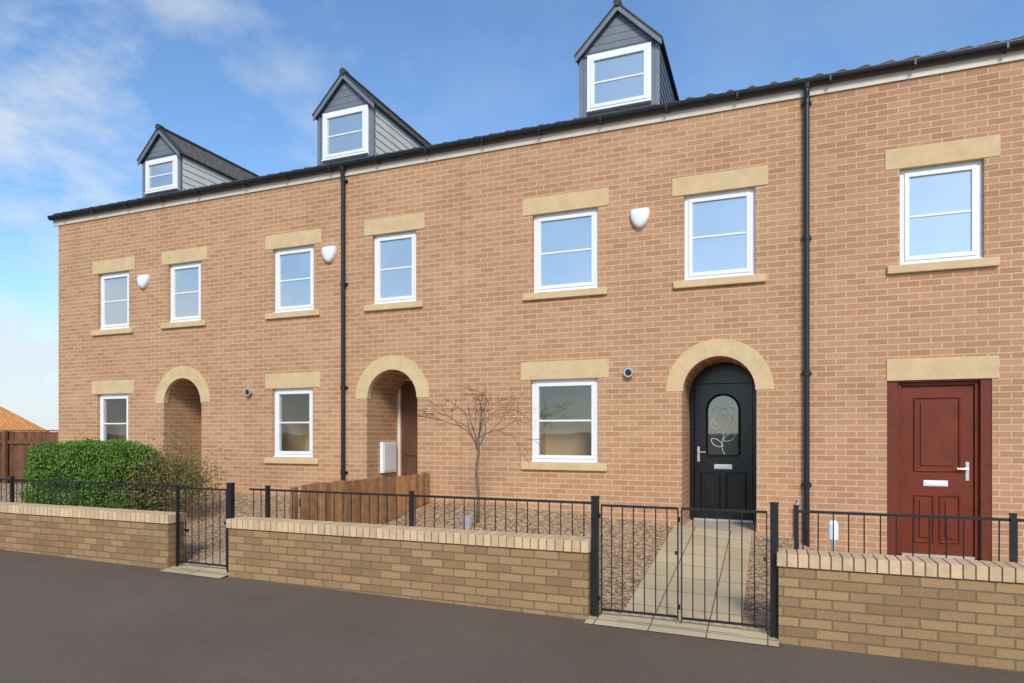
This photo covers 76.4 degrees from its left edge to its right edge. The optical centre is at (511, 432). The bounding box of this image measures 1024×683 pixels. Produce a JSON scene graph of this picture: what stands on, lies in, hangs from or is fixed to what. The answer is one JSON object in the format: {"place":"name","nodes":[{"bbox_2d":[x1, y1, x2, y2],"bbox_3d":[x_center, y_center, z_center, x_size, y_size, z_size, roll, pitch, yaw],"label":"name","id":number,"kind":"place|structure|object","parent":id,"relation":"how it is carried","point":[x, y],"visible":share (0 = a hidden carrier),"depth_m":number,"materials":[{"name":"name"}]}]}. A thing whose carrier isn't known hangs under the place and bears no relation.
{"place":"outdoors","nodes":[
{"label":"outdoors","id":0,"kind":"place"},
{"bbox_2d":[0,483,816,629],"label":"gravel garden","id":1,"kind":"object","parent":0,"point":[243,504],"visible":0.27,"depth_m":8.51,"materials":[{"name":"beige gravel"}]},
{"bbox_2d":[15,438,168,510],"bbox_3d":[-6.359,0.805,9.865,2.468,1.523,1.365,0,0,21],"label":"hedge","id":2,"kind":"object","parent":1,"relation":"on","point":[88,460],"visible":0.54,"depth_m":9.34,"materials":[{"name":"green plant"}]},
{"bbox_2d":[0,476,188,531],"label":"metal railing","id":3,"kind":"object","parent":1,"relation":"on","point":[12,479],"visible":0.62,"depth_m":8.23,"materials":[{"name":"black metal"}]},
{"bbox_2d":[102,419,237,522],"bbox_3d":[-5.041,0.670,9.686,1.760,1.758,1.642,0,0,-25],"label":"sparse shrub","id":4,"kind":"object","parent":1,"relation":"on","point":[159,476],"visible":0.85,"depth_m":9.42,"materials":[{"name":"green plant"}]},
{"bbox_2d":[249,485,590,535],"bbox_3d":[-1.099,1.079,6.536,3.930,1.004,0.046,0,0,21],"label":"metal railing","id":5,"kind":"object","parent":1,"relation":"on","point":[267,490],"visible":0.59,"depth_m":6.48,"materials":[{"name":"black metal"}]},
{"bbox_2d":[461,515,472,528],"bbox_3d":[-0.588,1.173,8.559,0.152,0.170,0.154,0,0,21],"label":"metal bucket","id":6,"kind":"object","parent":1,"relation":"on","point":[468,521],"visible":0.92,"depth_m":8.51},
{"bbox_2d":[412,383,540,522],"bbox_3d":[-0.413,0.266,8.694,1.613,1.991,1.646,0,0,21],"label":"bare sapling","id":7,"kind":"object","parent":1,"relation":"on","point":[477,444],"visible":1,"depth_m":8.79,"materials":[{"name":"brown plant"}]},
{"bbox_2d":[828,520,838,551],"bbox_3d":[3.285,1.230,6.660,0.097,0.670,0.100,0,0,21],"label":"garden light","id":8,"kind":"object","parent":1,"relation":"on","point":[830,531],"visible":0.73,"depth_m":6.63,"materials":[{"name":"white plastic"}]},
{"bbox_2d":[793,505,1023,562],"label":"metal railing","id":9,"kind":"object","parent":1,"relation":"on","point":[1012,519],"visible":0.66,"depth_m":4.87,"materials":[{"name":"black metal"}]},
{"bbox_2d":[160,525,778,646],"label":"path","id":10,"kind":"structure","parent":0,"point":[736,633],"depth_m":6.25,"materials":[{"name":"beige concrete"}]},
{"bbox_2d":[175,482,234,571],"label":"metal gate","id":11,"kind":"structure","parent":10,"relation":"on","point":[230,499],"depth_m":7.22,"materials":[{"name":"black metal"}]},
{"bbox_2d":[590,495,778,637],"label":"metal gate","id":12,"kind":"structure","parent":10,"relation":"on","point":[595,517],"depth_m":5.33,"materials":[{"name":"black metal"}]},
{"bbox_2d":[0,549,1023,682],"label":"road","id":13,"kind":"structure","parent":0,"point":[67,620],"depth_m":4.88,"materials":[{"name":"grey asphalt"}]},
{"bbox_2d":[0,0,1023,431],"label":"sky","id":14,"kind":"structure","parent":0,"point":[85,85],"materials":[{"name":"blue"}]},
{"bbox_3d":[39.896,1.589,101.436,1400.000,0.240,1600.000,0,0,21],"label":"ground","id":15,"kind":"structure","parent":0,"visible":0},
{"bbox_2d":[0,406,44,431],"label":"bungalow","id":16,"kind":"object","parent":15,"relation":"on","point":[9,420],"visible":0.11,"depth_m":59.06,"materials":[{"name":"orange tile"}]},
{"bbox_2d":[0,430,57,483],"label":"timber fence","id":17,"kind":"object","parent":15,"relation":"on","point":[14,449],"visible":0.26,"depth_m":15.17,"materials":[{"name":"brown wood"}]},
{"bbox_2d":[0,502,184,568],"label":"garden wall","id":18,"kind":"structure","parent":15,"relation":"on","point":[145,538],"depth_m":7.77,"materials":[{"name":"brick"}]},
{"bbox_2d":[47,124,258,492],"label":"terraced house","id":19,"kind":"structure","parent":15,"relation":"on","point":[135,360],"depth_m":12.52,"materials":[{"name":"brick"}]},
{"bbox_2d":[91,380,133,441],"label":"window","id":20,"kind":"structure","parent":19,"relation":"in","point":[112,389],"depth_m":12.80,"materials":[{"name":"white plastic"}]},
{"bbox_2d":[91,257,134,335],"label":"window","id":21,"kind":"structure","parent":19,"relation":"in","point":[114,273],"depth_m":12.79,"materials":[{"name":"white plastic"}]},
{"bbox_2d":[137,275,149,288],"bbox_3d":[-7.033,-2.880,12.390,0.270,0.260,0.084,0,0,21],"label":"alarm box","id":22,"kind":"object","parent":19,"relation":"attached to","point":[142,281],"visible":1,"depth_m":12.35,"materials":[{"name":"white plastic"}]},
{"bbox_2d":[160,246,206,328],"bbox_3d":[-6.058,-2.680,12.097,1.130,1.450,0.180,0,0,21],"label":"window","id":23,"kind":"structure","parent":19,"relation":"in","point":[185,264],"depth_m":12.11,"materials":[{"name":"white plastic"}]},
{"bbox_2d":[225,67,460,503],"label":"terraced house","id":24,"kind":"structure","parent":15,"relation":"on","point":[346,361],"depth_m":10.88,"materials":[{"name":"brick"}]},
{"bbox_2d":[244,388,252,395],"bbox_3d":[-4.632,-0.720,11.447,0.132,0.130,0.085,0,0,21],"label":"wall vent","id":25,"kind":"object","parent":24,"relation":"attached to","point":[247,391],"depth_m":11.41,"materials":[{"name":"black paint"}]},
{"bbox_2d":[264,372,319,463],"bbox_3d":[-3.750,-0.252,11.189,1.170,1.555,0.180,0,0,21],"label":"window","id":26,"kind":"structure","parent":24,"relation":"in","point":[303,382],"depth_m":11.17,"materials":[{"name":"white plastic"}]},
{"bbox_2d":[265,228,320,319],"bbox_3d":[-3.736,-2.705,11.183,1.180,1.460,0.180,0,0,21],"label":"window","id":27,"kind":"structure","parent":24,"relation":"in","point":[294,251],"depth_m":11.20,"materials":[{"name":"white plastic"}]},
{"bbox_2d":[322,246,336,262],"bbox_3d":[-3.050,-2.970,10.823,0.270,0.270,0.084,0,0,21],"label":"alarm box","id":28,"kind":"object","parent":24,"relation":"attached to","point":[328,253],"visible":1,"depth_m":10.79,"materials":[{"name":"white plastic"}]},
{"bbox_2d":[380,442,396,472],"bbox_3d":[-2.112,0.410,11.136,0.074,0.520,0.420,0,0,21],"label":"meter box","id":29,"kind":"object","parent":24,"relation":"attached to","point":[388,456],"visible":1,"depth_m":11.07,"materials":[{"name":"white plastic"}]},
{"bbox_2d":[364,213,424,311],"bbox_3d":[-1.875,-2.715,10.451,1.120,1.480,0.180,0,0,21],"label":"window","id":30,"kind":"structure","parent":24,"relation":"in","point":[394,237],"depth_m":10.46,"materials":[{"name":"white plastic"}]},
{"bbox_2d":[397,378,416,475],"bbox_3d":[-1.576,0.034,11.319,0.924,2.112,0.127,0,0,21],"label":"front door","id":31,"kind":"structure","parent":24,"relation":"in","point":[406,398],"depth_m":11.42,"materials":[{"name":"wood"}]},
{"bbox_2d":[290,472,429,523],"bbox_3d":[-1.893,1.077,8.753,0.129,0.995,3.055,0,0,21],"label":"timber fence","id":32,"kind":"object","parent":15,"relation":"on","point":[418,484],"visible":0.56,"depth_m":8.46,"materials":[{"name":"brown wood"}]},
{"bbox_2d":[226,516,590,619],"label":"garden wall","id":33,"kind":"structure","parent":15,"relation":"on","point":[546,574],"depth_m":6.14,"materials":[{"name":"brick"}]},
{"bbox_2d":[457,0,793,538],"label":"terraced house","id":34,"kind":"structure","parent":15,"relation":"on","point":[580,292],"depth_m":9.18,"materials":[{"name":"brick"}]},
{"bbox_2d":[521,359,608,470],"bbox_3d":[0.759,-0.252,9.416,1.320,1.575,0.180,0,0,21],"label":"window","id":35,"kind":"structure","parent":34,"relation":"in","point":[573,372],"depth_m":9.38,"materials":[{"name":"white plastic"}]},
{"bbox_2d":[523,188,608,300],"bbox_3d":[0.773,-2.695,9.410,1.290,1.500,0.180,0,0,21],"label":"window","id":36,"kind":"structure","parent":34,"relation":"in","point":[565,225],"depth_m":9.41,"materials":[{"name":"white plastic"}]},
{"bbox_2d":[624,368,632,376],"bbox_3d":[1.613,-0.835,8.991,0.132,0.130,0.085,0,0,21],"label":"wall vent","id":37,"kind":"object","parent":34,"relation":"attached to","point":[628,372],"depth_m":8.96,"materials":[{"name":"black paint"}]},
{"bbox_2d":[630,207,649,228],"bbox_3d":[1.752,-2.950,8.935,0.270,0.270,0.084,0,0,21],"label":"alarm box","id":38,"kind":"object","parent":34,"relation":"attached to","point":[639,217],"visible":1,"depth_m":8.90,"materials":[{"name":"white plastic"}]},
{"bbox_2d":[672,165,767,288],"bbox_3d":[2.746,-2.695,8.634,1.210,1.500,0.180,0,0,21],"label":"window","id":39,"kind":"structure","parent":34,"relation":"in","point":[719,207],"depth_m":8.64,"materials":[{"name":"white plastic"}]},
{"bbox_2d":[690,363,755,522],"bbox_3d":[3.077,0.129,9.489,0.924,2.302,0.127,0,0,21],"label":"front door","id":40,"kind":"structure","parent":34,"relation":"in","point":[722,414],"depth_m":9.49,"materials":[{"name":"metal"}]},
{"bbox_2d":[777,548,1023,671],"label":"garden wall","id":41,"kind":"structure","parent":15,"relation":"on","point":[967,612],"depth_m":4.69,"materials":[{"name":"brick"}]},
{"bbox_2d":[793,36,1023,562],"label":"terraced house","id":42,"kind":"structure","parent":15,"relation":"on","point":[908,285],"depth_m":7.82,"materials":[{"name":"brown brick"}]},
{"bbox_2d":[887,379,991,559],"bbox_3d":[5.065,0.430,7.768,1.060,2.120,0.154,0,0,21],"label":"front door","id":43,"kind":"structure","parent":42,"relation":"in","point":[939,432],"depth_m":7.75,"materials":[{"name":"red paint"}]},
{"bbox_2d":[885,134,1000,274],"bbox_3d":[5.077,-2.670,7.717,1.160,1.510,0.180,0,0,21],"label":"window","id":44,"kind":"structure","parent":42,"relation":"in","point":[941,184],"depth_m":7.72,"materials":[{"name":"white plastic"}]}
]}

